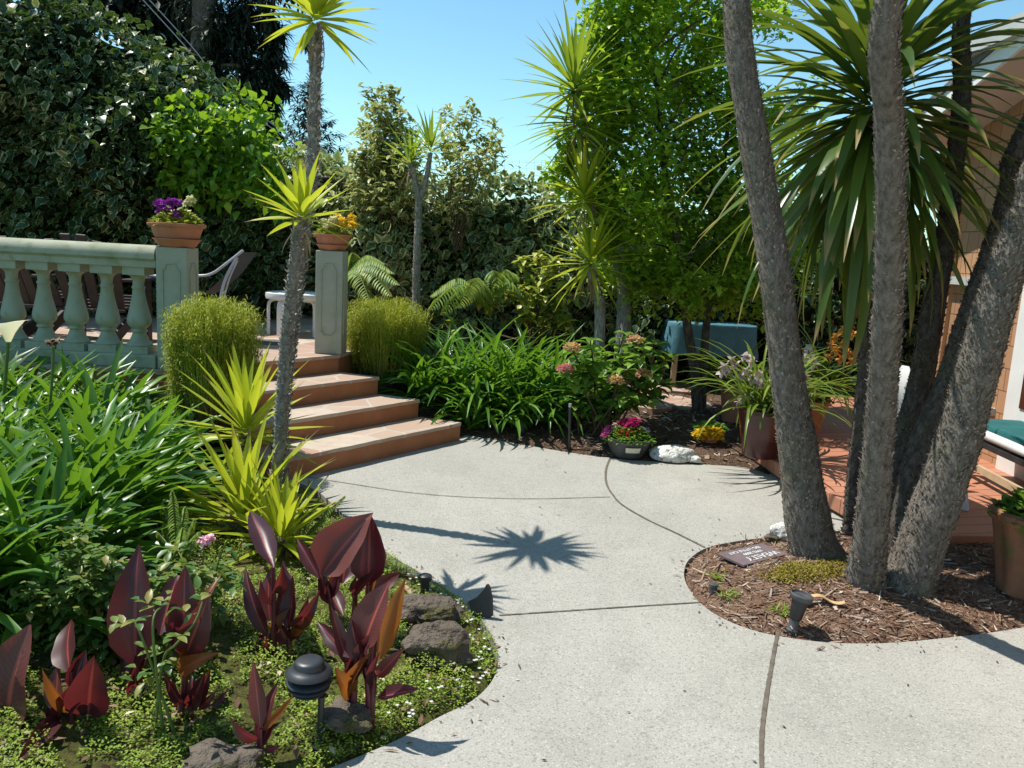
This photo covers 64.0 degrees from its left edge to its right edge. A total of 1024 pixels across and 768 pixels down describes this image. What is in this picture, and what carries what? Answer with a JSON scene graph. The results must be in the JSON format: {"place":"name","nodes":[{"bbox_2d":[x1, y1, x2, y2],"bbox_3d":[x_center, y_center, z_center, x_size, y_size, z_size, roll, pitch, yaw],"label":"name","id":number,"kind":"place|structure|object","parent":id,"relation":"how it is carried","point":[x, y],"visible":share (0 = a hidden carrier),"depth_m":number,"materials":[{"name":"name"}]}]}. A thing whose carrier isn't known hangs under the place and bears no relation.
{"place":"outdoors","nodes":[
{"label":"outdoors","id":0,"kind":"place"},
{"bbox_2d":[0,325,427,410],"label":"terrace wall","id":1,"kind":"structure","parent":0,"point":[323,366],"depth_m":7.09,"materials":[{"name":"ceramic"}]},
{"bbox_2d":[0,314,426,373],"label":"terrace","id":2,"kind":"structure","parent":1,"relation":"on","point":[306,347],"depth_m":7.85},
{"bbox_2d":[0,236,94,336],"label":"slatted chair","id":3,"kind":"object","parent":2,"relation":"on","point":[27,287],"visible":0.29,"depth_m":7.17,"materials":[{"name":"brown wood"}]},
{"bbox_2d":[0,237,162,368],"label":"balustrade","id":4,"kind":"object","parent":2,"relation":"on","point":[43,259],"visible":0.95,"depth_m":6.12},
{"bbox_2d":[32,233,155,340],"bbox_3d":[-3.709,-0.826,7.251,0.830,0.986,0.948,3,9,-4],"label":"slatted chair","id":5,"kind":"object","parent":2,"relation":"on","point":[91,297],"visible":0.44,"depth_m":7.14,"materials":[{"name":"brown wood"}]},
{"bbox_2d":[0,0,285,320],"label":"ivy hedge","id":6,"kind":"object","parent":2,"relation":"on","point":[75,143],"visible":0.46,"depth_m":8.94,"materials":[{"name":"green plant"}]},
{"bbox_2d":[139,75,303,225],"bbox_3d":[-3.107,-2.568,9.050,1.763,1.602,1.268,3,9,0],"label":"bright vine","id":7,"kind":"object","parent":6,"relation":"on","point":[256,153],"visible":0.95,"depth_m":8.81,"materials":[{"name":"green plant"}]},
{"bbox_2d":[156,246,198,368],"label":"pillar","id":8,"kind":"structure","parent":2,"relation":"on","point":[177,274],"depth_m":6.04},
{"bbox_2d":[146,194,206,247],"bbox_3d":[-2.482,-1.212,6.079,0.416,0.387,0.426,3,9,0],"label":"flower pot","id":9,"kind":"object","parent":8,"relation":"on","point":[181,227],"visible":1,"depth_m":5.96,"materials":[{"name":"ceramic"}]},
{"bbox_2d":[147,249,256,299],"bbox_3d":[-3.084,-0.844,7.845,1.202,0.942,0.530,3,9,0],"label":"sling chair","id":10,"kind":"object","parent":2,"relation":"on","point":[239,265],"visible":0.71,"depth_m":7.63,"materials":[{"name":"grey metal"}]},
{"bbox_2d":[265,291,314,336],"bbox_3d":[-2.305,-0.753,8.765,0.650,0.446,0.650,3,9,0],"label":"round table","id":11,"kind":"object","parent":2,"relation":"on","point":[279,296],"visible":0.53,"depth_m":8.51,"materials":[{"name":"white paint"}]},
{"bbox_2d":[315,250,347,354],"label":"pillar","id":12,"kind":"structure","parent":2,"relation":"on","point":[331,288],"depth_m":7.34,"materials":[{"name":"stone"}]},
{"bbox_2d":[313,213,357,250],"bbox_3d":[-1.571,-1.368,7.350,0.440,0.342,0.388,3,9,0],"label":"flower pot","id":13,"kind":"object","parent":12,"relation":"on","point":[327,240],"visible":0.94,"depth_m":7.25,"materials":[{"name":"ceramic"}]},
{"bbox_2d":[143,0,297,145],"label":"utility cable","id":14,"kind":"object","parent":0,"point":[202,59],"visible":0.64,"depth_m":18.53,"materials":[{"name":"grey metal"}]},
{"bbox_2d":[0,478,497,767],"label":"planting bed","id":15,"kind":"object","parent":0,"point":[69,745],"visible":0.06,"depth_m":2.94,"materials":[{"name":"plant"}]},
{"bbox_2d":[0,619,109,764],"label":"canna","id":16,"kind":"object","parent":15,"relation":"on","point":[85,692],"visible":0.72,"depth_m":2.64,"materials":[{"name":"red plant"}]},
{"bbox_2d":[0,514,189,669],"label":"rose bush","id":17,"kind":"object","parent":15,"relation":"on","point":[73,590],"visible":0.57,"depth_m":2.97,"materials":[{"name":"green plant"}]},
{"bbox_2d":[106,545,154,693],"bbox_3d":[-1.304,0.840,2.825,0.170,0.536,0.177,3,9,0],"label":"canna","id":18,"kind":"object","parent":15,"relation":"on","point":[133,581],"visible":0.69,"depth_m":2.82,"materials":[{"name":"red plant"}]},
{"bbox_2d":[0,339,267,652],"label":"agapanthus bed","id":19,"kind":"object","parent":15,"relation":"on","point":[107,453],"visible":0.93,"depth_m":3.96,"materials":[{"name":"green plant"}]},
{"bbox_2d":[0,320,25,404],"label":"calla lily","id":20,"kind":"object","parent":19,"relation":"on","point":[8,330],"visible":0.76,"depth_m":4.63,"materials":[{"name":"white plant"}]},
{"bbox_2d":[46,337,62,412],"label":"spent flower","id":21,"kind":"object","parent":19,"relation":"on","point":[53,343],"visible":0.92,"depth_m":4.82,"materials":[{"name":"brown plant"}]},
{"bbox_2d":[90,575,209,736],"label":"rose bush","id":22,"kind":"object","parent":15,"relation":"on","point":[155,668],"visible":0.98,"depth_m":2.62,"materials":[{"name":"green plant"}]},
{"bbox_2d":[156,490,200,571],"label":"sword fern","id":23,"kind":"object","parent":15,"relation":"on","point":[175,555],"visible":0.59,"depth_m":3.58,"materials":[{"name":"green plant"}]},
{"bbox_2d":[154,565,227,720],"bbox_3d":[-1.077,0.866,2.781,0.253,0.572,0.287,3,9,0],"label":"canna","id":24,"kind":"object","parent":15,"relation":"on","point":[192,696],"visible":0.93,"depth_m":2.67,"materials":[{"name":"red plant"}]},
{"bbox_2d":[147,533,252,630],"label":"rose bush","id":25,"kind":"object","parent":15,"relation":"on","point":[225,579],"visible":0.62,"depth_m":3.21,"materials":[{"name":"green plant"}]},
{"bbox_2d":[158,291,273,477],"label":"broom shrub","id":26,"kind":"object","parent":15,"relation":"on","point":[209,327],"visible":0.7,"depth_m":5.42,"materials":[{"name":"green plant"}]},
{"bbox_2d":[180,738,265,767],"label":"rock","id":27,"kind":"object","parent":15,"relation":"on","point":[212,753],"visible":0.98,"depth_m":2.50,"materials":[{"name":"stone"}]},
{"bbox_2d":[161,338,333,490],"bbox_3d":[-1.661,0.247,5.039,1.077,1.082,1.063,3,9,0],"label":"yucca","id":28,"kind":"object","parent":15,"relation":"on","point":[242,404],"visible":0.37,"depth_m":4.97,"materials":[{"name":"green plant"}]},
{"bbox_2d":[0,502,498,767],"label":"ground cover","id":29,"kind":"object","parent":15,"relation":"on","point":[136,712],"visible":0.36,"depth_m":2.88,"materials":[{"name":"green plant"}]},
{"bbox_2d":[387,569,489,716],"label":"tiny flowers","id":30,"kind":"object","parent":29,"relation":"on","point":[430,688],"visible":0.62,"depth_m":3.16,"materials":[{"name":"white plant"}]},
{"bbox_2d":[154,402,345,547],"bbox_3d":[-1.436,0.649,4.392,1.147,1.098,1.092,3,9,0],"label":"yucca","id":31,"kind":"object","parent":15,"relation":"on","point":[238,488],"visible":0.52,"depth_m":4.31,"materials":[{"name":"green plant"}]},
{"bbox_2d":[0,506,500,767],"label":"dead leaves","id":32,"kind":"object","parent":15,"relation":"on","point":[237,703],"visible":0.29,"depth_m":2.89,"materials":[{"name":"brown plant"}]},
{"bbox_2d":[230,661,292,760],"bbox_3d":[-0.787,1.053,2.555,0.162,0.352,0.168,-2,11,-30],"label":"canna","id":33,"kind":"object","parent":15,"relation":"on","point":[260,703],"visible":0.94,"depth_m":2.57,"materials":[{"name":"red plant"}]},
{"bbox_2d":[204,458,343,566],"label":"yucca","id":34,"kind":"object","parent":15,"relation":"on","point":[281,516],"visible":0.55,"depth_m":4.17,"materials":[{"name":"green plant"}]},
{"bbox_2d":[243,511,319,664],"bbox_3d":[-0.959,0.816,3.224,0.221,0.512,0.506,-4,12,-38],"label":"canna","id":35,"kind":"object","parent":15,"relation":"on","point":[264,606],"visible":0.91,"depth_m":3.15,"materials":[{"name":"red plant"}]},
{"bbox_2d":[244,152,351,509],"bbox_3d":[-1.079,-0.114,4.129,0.547,2.065,0.632,3,9,0],"label":"yucca","id":36,"kind":"object","parent":15,"relation":"on","point":[302,200],"visible":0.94,"depth_m":4.07,"materials":[{"name":"green plant"}]},
{"bbox_2d":[285,654,332,740],"bbox_3d":[-0.674,1.066,2.715,0.155,0.335,0.155,3,9,0],"label":"path light","id":37,"kind":"object","parent":15,"relation":"on","point":[308,677],"visible":0.99,"depth_m":2.66,"materials":[{"name":"black plastic"}]},
{"bbox_2d":[247,0,378,503],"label":"yucca","id":38,"kind":"object","parent":15,"relation":"on","point":[315,10],"visible":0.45,"depth_m":4.68,"materials":[{"name":"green plant"}]},
{"bbox_2d":[296,479,345,545],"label":"sword fern","id":39,"kind":"object","parent":15,"relation":"on","point":[319,523],"visible":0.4,"depth_m":4.41,"materials":[{"name":"green plant"}]},
{"bbox_2d":[317,695,372,733],"bbox_3d":[-0.569,1.121,2.799,0.185,0.080,0.173,0,10,-16],"label":"rock","id":40,"kind":"object","parent":15,"relation":"on","point":[341,715],"visible":0.88,"depth_m":2.75,"materials":[{"name":"stone"}]},
{"bbox_2d":[297,513,400,627],"bbox_3d":[-0.712,0.787,3.433,0.428,0.536,0.268,5,10,14],"label":"canna","id":41,"kind":"object","parent":15,"relation":"on","point":[344,550],"visible":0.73,"depth_m":3.37,"materials":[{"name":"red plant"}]},
{"bbox_2d":[318,578,419,729],"bbox_3d":[-0.497,0.936,2.808,0.385,0.560,0.180,3,9,0],"label":"canna","id":42,"kind":"object","parent":15,"relation":"on","point":[374,624],"visible":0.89,"depth_m":2.78,"materials":[{"name":"red plant"}]},
{"bbox_2d":[418,573,431,594],"bbox_3d":[-0.417,0.975,3.927,0.066,0.142,0.066,3,9,0],"label":"sprinkler head","id":43,"kind":"object","parent":15,"relation":"on","point":[425,579],"visible":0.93,"depth_m":3.91},
{"bbox_2d":[387,593,464,624],"bbox_3d":[-0.385,0.985,3.625,0.350,0.099,0.221,3,9,0],"label":"rock","id":44,"kind":"object","parent":15,"relation":"on","point":[427,607],"visible":0.73,"depth_m":3.56,"materials":[{"name":"stone"}]},
{"bbox_2d":[400,620,473,668],"bbox_3d":[-0.298,1.024,3.295,0.301,0.139,0.234,3,9,0],"label":"rock","id":45,"kind":"object","parent":15,"relation":"on","point":[447,641],"visible":0.94,"depth_m":3.24,"materials":[{"name":"stone"}]},
{"bbox_2d":[468,584,492,618],"bbox_3d":[-0.141,0.996,3.740,0.119,0.177,0.014,3,9,0],"label":"spot lamp","id":46,"kind":"object","parent":15,"relation":"on","point":[482,602],"visible":0.93,"depth_m":3.73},
{"bbox_2d":[254,339,279,344],"bbox_3d":[-2.337,-0.410,8.015,0.420,0.009,0.420,3,9,0],"label":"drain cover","id":47,"kind":"object","parent":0,"point":[268,341],"visible":0.41,"depth_m":8.00,"materials":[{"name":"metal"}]},
{"bbox_2d":[13,0,1023,245],"label":"sky","id":48,"kind":"structure","parent":0,"point":[440,53],"materials":[{"name":"blue"}]},
{"bbox_2d":[381,344,855,473],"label":"border soil","id":49,"kind":"structure","parent":0,"point":[535,429],"depth_m":7.39,"materials":[{"name":"soil"}]},
{"bbox_2d":[348,252,398,301],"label":"tree fern","id":50,"kind":"object","parent":49,"relation":"on","point":[358,271],"visible":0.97,"depth_m":8.71,"materials":[{"name":"green plant"}]},
{"bbox_2d":[323,81,441,250],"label":"variegated shrub","id":51,"kind":"object","parent":49,"relation":"on","point":[380,175],"visible":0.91,"depth_m":10.00,"materials":[{"name":"green plant"}]},
{"bbox_2d":[346,294,432,393],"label":"broom shrub","id":52,"kind":"object","parent":49,"relation":"on","point":[370,328],"visible":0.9,"depth_m":7.66,"materials":[{"name":"green plant"}]},
{"bbox_2d":[373,106,466,339],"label":"yucca","id":53,"kind":"object","parent":49,"relation":"on","point":[429,136],"visible":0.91,"depth_m":9.15,"materials":[{"name":"green plant"}]},
{"bbox_2d":[422,96,513,249],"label":"variegated shrub","id":54,"kind":"object","parent":49,"relation":"on","point":[469,167],"visible":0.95,"depth_m":10.12,"materials":[{"name":"green plant"}]},
{"bbox_2d":[265,140,682,364],"bbox_3d":[-0.684,-1.736,11.025,5.974,3.001,2.200,3,9,0],"label":"ivy hedge","id":55,"kind":"object","parent":49,"relation":"on","point":[499,238],"visible":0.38,"depth_m":10.55,"materials":[{"name":"green plant"}]},
{"bbox_2d":[428,269,523,314],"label":"tree fern","id":56,"kind":"object","parent":49,"relation":"on","point":[506,276],"visible":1,"depth_m":8.74,"materials":[{"name":"green plant"}]},
{"bbox_2d":[371,313,627,439],"bbox_3d":[-0.097,-0.159,7.890,2.697,1.085,2.327,3,9,0],"label":"agapanthus","id":57,"kind":"object","parent":49,"relation":"on","point":[475,389],"visible":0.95,"depth_m":7.51,"materials":[{"name":"green plant"}]},
{"bbox_2d":[439,249,584,343],"bbox_3d":[-0.007,-0.966,9.290,1.666,1.156,1.036,3,9,0],"label":"spotted laurel","id":58,"kind":"object","parent":49,"relation":"on","point":[538,294],"visible":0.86,"depth_m":9.18,"materials":[{"name":"green plant"}]},
{"bbox_2d":[389,198,702,368],"bbox_3d":[-0.798,-1.314,11.041,6.813,2.350,1.060,3,9,0],"label":"wooden fence","id":59,"kind":"object","parent":49,"relation":"on","point":[394,292],"depth_m":10.53,"materials":[{"name":"brown wood"}]},
{"bbox_2d":[568,403,571,449],"bbox_3d":[0.492,0.380,6.985,0.026,0.428,0.050,-4,12,-37],"label":"riser pipe","id":60,"kind":"object","parent":49,"relation":"on","point":[569,429],"visible":0.84,"depth_m":6.98,"materials":[{"name":"black plastic"}]},
{"bbox_2d":[500,0,644,399],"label":"yucca","id":61,"kind":"object","parent":49,"relation":"on","point":[573,53],"visible":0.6,"depth_m":7.53,"materials":[{"name":"green plant"}]},
{"bbox_2d":[526,136,641,395],"bbox_3d":[0.824,-1.010,7.973,1.456,2.753,1.124,-1,10,-22],"label":"yucca","id":62,"kind":"object","parent":49,"relation":"on","point":[584,180],"visible":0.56,"depth_m":7.75,"materials":[{"name":"green plant"}]},
{"bbox_2d":[536,206,643,420],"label":"yucca","id":63,"kind":"object","parent":49,"relation":"on","point":[591,252],"visible":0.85,"depth_m":7.74,"materials":[{"name":"green plant"}]},
{"bbox_2d":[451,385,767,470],"bbox_3d":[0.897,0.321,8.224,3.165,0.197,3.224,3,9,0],"label":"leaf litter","id":64,"kind":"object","parent":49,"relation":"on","point":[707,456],"visible":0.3,"depth_m":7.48,"materials":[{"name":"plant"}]},
{"bbox_2d":[549,330,680,435],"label":"hydrangea","id":65,"kind":"object","parent":49,"relation":"on","point":[612,408],"visible":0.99,"depth_m":7.19,"materials":[{"name":"green plant"}]},
{"bbox_2d":[600,416,655,458],"bbox_3d":[0.969,0.433,6.846,0.486,0.341,0.459,3,9,0],"label":"flower bowl","id":66,"kind":"object","parent":49,"relation":"on","point":[628,439],"visible":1,"depth_m":6.76,"materials":[{"name":"black plastic"}]},
{"bbox_2d":[629,399,672,413],"bbox_3d":[1.479,0.239,8.828,0.500,0.060,0.577,0,10,-17],"label":"stepping stone","id":67,"kind":"object","parent":49,"relation":"on","point":[660,407],"visible":0.41,"depth_m":8.60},
{"bbox_2d":[649,445,697,462],"bbox_3d":[1.347,0.568,6.821,0.408,0.122,0.252,3,9,0],"label":"white rock","id":68,"kind":"object","parent":49,"relation":"on","point":[674,453],"visible":0.96,"depth_m":6.74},
{"bbox_2d":[657,382,690,394],"bbox_3d":[2.085,0.062,10.152,0.581,0.054,0.725,3,9,0],"label":"stepping stone","id":69,"kind":"object","parent":49,"relation":"on","point":[680,388],"visible":0.27,"depth_m":9.99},
{"bbox_2d":[537,0,835,413],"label":"tree","id":70,"kind":"object","parent":49,"relation":"on","point":[675,271],"visible":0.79,"depth_m":8.03,"materials":[{"name":"green plant"}]},
{"bbox_2d":[670,398,713,410],"bbox_3d":[1.992,0.238,9.098,0.494,0.058,0.630,3,9,0],"label":"stepping stone","id":71,"kind":"object","parent":49,"relation":"on","point":[678,402],"visible":0.37,"depth_m":9.03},
{"bbox_2d":[657,318,758,386],"bbox_3d":[2.453,-0.339,10.368,1.226,0.895,0.897,3,9,0],"label":"garden table","id":72,"kind":"object","parent":49,"relation":"on","point":[733,336],"visible":0.72,"depth_m":9.94,"materials":[{"name":"teal fabric"}]},
{"bbox_2d":[691,420,726,442],"bbox_3d":[1.730,0.414,7.221,0.354,0.194,0.325,3,9,0],"label":"marigold pot","id":73,"kind":"object","parent":49,"relation":"on","point":[712,431],"visible":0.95,"depth_m":7.14,"materials":[{"name":"ceramic"}]},
{"bbox_2d":[681,337,768,423],"bbox_3d":[2.265,-0.044,8.231,1.151,0.863,1.157,3,9,0],"label":"clay pot","id":74,"kind":"object","parent":49,"relation":"on","point":[729,415],"visible":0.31,"depth_m":8.23,"materials":[{"name":"ceramic"}]},
{"bbox_2d":[630,188,929,389],"bbox_3d":[3.949,-1.157,10.814,4.986,3.056,2.210,3,9,0],"label":"dark shrub","id":75,"kind":"object","parent":49,"relation":"on","point":[648,329],"visible":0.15,"depth_m":10.46,"materials":[{"name":"green plant"}]},
{"bbox_2d":[297,435,1023,767],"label":"concrete path","id":76,"kind":"structure","parent":0,"point":[582,686],"depth_m":3.58,"materials":[{"name":"concrete"}]},
{"bbox_2d":[157,372,460,483],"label":"garden steps","id":77,"kind":"structure","parent":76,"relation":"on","point":[363,417],"depth_m":6.62,"materials":[{"name":"ceramic"}]},
{"bbox_2d":[306,476,609,498],"bbox_3d":[-0.395,0.738,5.641,2.154,0.001,0.238,4,9,2],"label":"paving joint","id":78,"kind":"object","parent":76,"relation":"on","point":[458,496],"visible":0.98,"depth_m":5.58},
{"bbox_2d":[499,602,697,614],"bbox_3d":[0.433,1.069,3.908,1.020,0.001,0.012,1,10,-15],"label":"paving joint","id":79,"kind":"object","parent":76,"relation":"on","point":[597,608],"visible":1,"depth_m":3.90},
{"bbox_2d":[604,458,704,546],"bbox_3d":[0.837,0.781,5.781,0.290,0.001,2.043,2,9,-9],"label":"paving joint","id":80,"kind":"object","parent":76,"relation":"on","point":[613,495],"visible":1,"depth_m":5.48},
{"bbox_2d":[321,437,1022,767],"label":"path debris","id":81,"kind":"object","parent":76,"relation":"on","point":[471,720],"visible":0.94,"depth_m":3.61,"materials":[{"name":"brown plant"}]},
{"bbox_2d":[759,631,779,767],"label":"paving joint","id":82,"kind":"object","parent":76,"relation":"on","point":[763,719],"visible":1,"depth_m":3.13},
{"bbox_2d":[684,534,1023,643],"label":"mulch island","id":83,"kind":"structure","parent":0,"point":[766,627],"depth_m":4.04,"materials":[{"name":"brown wood"}]},
{"bbox_2d":[718,543,787,567],"bbox_3d":[1.347,0.954,4.577,0.370,0.018,0.190,-3,11,-34],"label":"grave plaque","id":84,"kind":"object","parent":83,"relation":"on","point":[740,557],"visible":1,"depth_m":4.56,"materials":[{"name":"purple stone"}]},
{"bbox_2d":[764,532,780,542],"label":"rock","id":85,"kind":"object","parent":83,"relation":"on","point":[771,537],"visible":1,"depth_m":4.89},
{"bbox_2d":[769,522,786,541],"bbox_3d":[1.662,0.887,4.984,0.202,0.103,0.150,3,9,0],"label":"white rock","id":86,"kind":"object","parent":83,"relation":"on","point":[779,529],"visible":0.45,"depth_m":4.94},
{"bbox_2d":[721,0,847,560],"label":"cabbage palm","id":87,"kind":"object","parent":83,"relation":"on","point":[808,523],"visible":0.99,"depth_m":4.38,"materials":[{"name":"grey plant"}]},
{"bbox_2d":[750,557,848,586],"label":"moss","id":88,"kind":"object","parent":83,"relation":"on","point":[795,569],"visible":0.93,"depth_m":4.29,"materials":[{"name":"plant"}]},
{"bbox_2d":[786,589,813,635],"bbox_3d":[1.316,1.076,3.760,0.109,0.253,0.106,3,9,0],"label":"spot lamp","id":89,"kind":"object","parent":83,"relation":"on","point":[801,600],"visible":0.97,"depth_m":3.74,"materials":[{"name":"black plastic"}]},
{"bbox_2d":[811,594,846,604],"bbox_3d":[1.500,1.051,3.982,0.233,0.043,0.065,2,9,-4],"label":"dry leaf sheath","id":90,"kind":"object","parent":83,"relation":"on","point":[828,600],"visible":0.73,"depth_m":3.99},
{"bbox_2d":[668,0,1023,535],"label":"cabbage palm","id":91,"kind":"object","parent":83,"relation":"on","point":[836,172],"visible":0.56,"depth_m":4.57,"materials":[{"name":"green plant"}]},
{"bbox_2d":[679,529,1023,643],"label":"bark chips","id":92,"kind":"object","parent":83,"relation":"on","point":[853,614],"visible":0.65,"depth_m":4.10,"materials":[{"name":"wood"}]},
{"bbox_2d":[842,0,909,591],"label":"cabbage palm","id":93,"kind":"object","parent":83,"relation":"on","point":[866,565],"visible":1,"depth_m":3.54,"materials":[{"name":"grey plant"}]},
{"bbox_2d":[891,11,973,500],"bbox_3d":[2.880,-2.213,4.784,2.000,6.490,2.197,-2,10,-26],"label":"cabbage palm","id":94,"kind":"object","parent":83,"relation":"on","point":[924,362],"visible":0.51,"depth_m":4.84,"materials":[{"name":"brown plant"}]},
{"bbox_2d":[887,159,1023,598],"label":"cabbage palm","id":95,"kind":"object","parent":83,"relation":"on","point":[918,552],"visible":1,"depth_m":4.01,"materials":[{"name":"grey plant"}]},
{"bbox_2d":[887,112,1023,550],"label":"cabbage palm","id":96,"kind":"object","parent":83,"relation":"on","point":[916,451],"visible":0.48,"depth_m":4.59,"materials":[{"name":"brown plant"}]},
{"bbox_2d":[985,486,1023,601],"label":"mossy pot","id":97,"kind":"object","parent":83,"relation":"on","point":[1006,513],"visible":1,"depth_m":4.20,"materials":[{"name":"ceramic"}]},
{"label":"ground","id":98,"kind":"structure","parent":0,"visible":0},
{"bbox_2d":[15,0,224,79],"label":"dark evergreen","id":99,"kind":"object","parent":98,"relation":"on","point":[142,11],"visible":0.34,"depth_m":23.91,"materials":[{"name":"green plant"}]},
{"bbox_2d":[157,0,322,144],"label":"dark evergreen","id":100,"kind":"object","parent":98,"relation":"on","point":[212,30],"visible":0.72,"depth_m":21.69,"materials":[{"name":"green plant"}]},
{"bbox_2d":[277,79,349,170],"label":"fir tree","id":101,"kind":"object","parent":98,"relation":"on","point":[324,125],"visible":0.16,"depth_m":44.15,"materials":[{"name":"green plant"}]},
{"bbox_2d":[768,470,842,517],"bbox_3d":[4.974,0.788,7.360,5.861,0.120,4.954,3,9,0],"label":"deck base","id":102,"kind":"object","parent":98,"relation":"on","point":[830,509],"depth_m":5.67,"materials":[{"name":"brown brick"}]},
{"bbox_2d":[755,396,1023,543],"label":"deck","id":103,"kind":"structure","parent":102,"relation":"on","point":[974,524],"depth_m":6.12,"materials":[{"name":"wood"}]},
{"bbox_2d":[667,339,857,459],"bbox_3d":[2.042,0.098,6.479,1.679,0.994,1.720,3,9,0],"label":"orchid pot","id":104,"kind":"object","parent":103,"relation":"on","point":[755,416],"visible":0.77,"depth_m":6.42,"materials":[{"name":"red ceramic"}]},
{"bbox_2d":[728,323,901,432],"bbox_3d":[2.759,-0.103,7.613,1.603,1.097,1.607,11,12,41],"label":"orchid pot","id":105,"kind":"object","parent":103,"relation":"on","point":[818,417],"visible":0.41,"depth_m":7.45,"materials":[{"name":"ceramic"}]},
{"bbox_2d":[897,368,968,510],"bbox_3d":[2.758,0.356,5.641,0.604,0.844,0.692,3,9,0],"label":"plastic chair","id":106,"kind":"object","parent":103,"relation":"on","point":[901,385],"visible":0.07,"depth_m":5.88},
{"bbox_2d":[974,419,1023,492],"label":"sun lounger","id":107,"kind":"object","parent":103,"relation":"on","point":[1003,438],"visible":0.59,"depth_m":5.84,"materials":[{"name":"teal plastic"}]},
{"bbox_2d":[914,11,1023,480],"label":"shingle house","id":108,"kind":"structure","parent":98,"relation":"on","point":[1008,403],"depth_m":6.69,"materials":[{"name":"wood"}]},
{"bbox_2d":[995,286,1023,480],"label":"door","id":109,"kind":"structure","parent":108,"relation":"in","point":[1014,403],"depth_m":6.41,"materials":[{"name":"white paint"}]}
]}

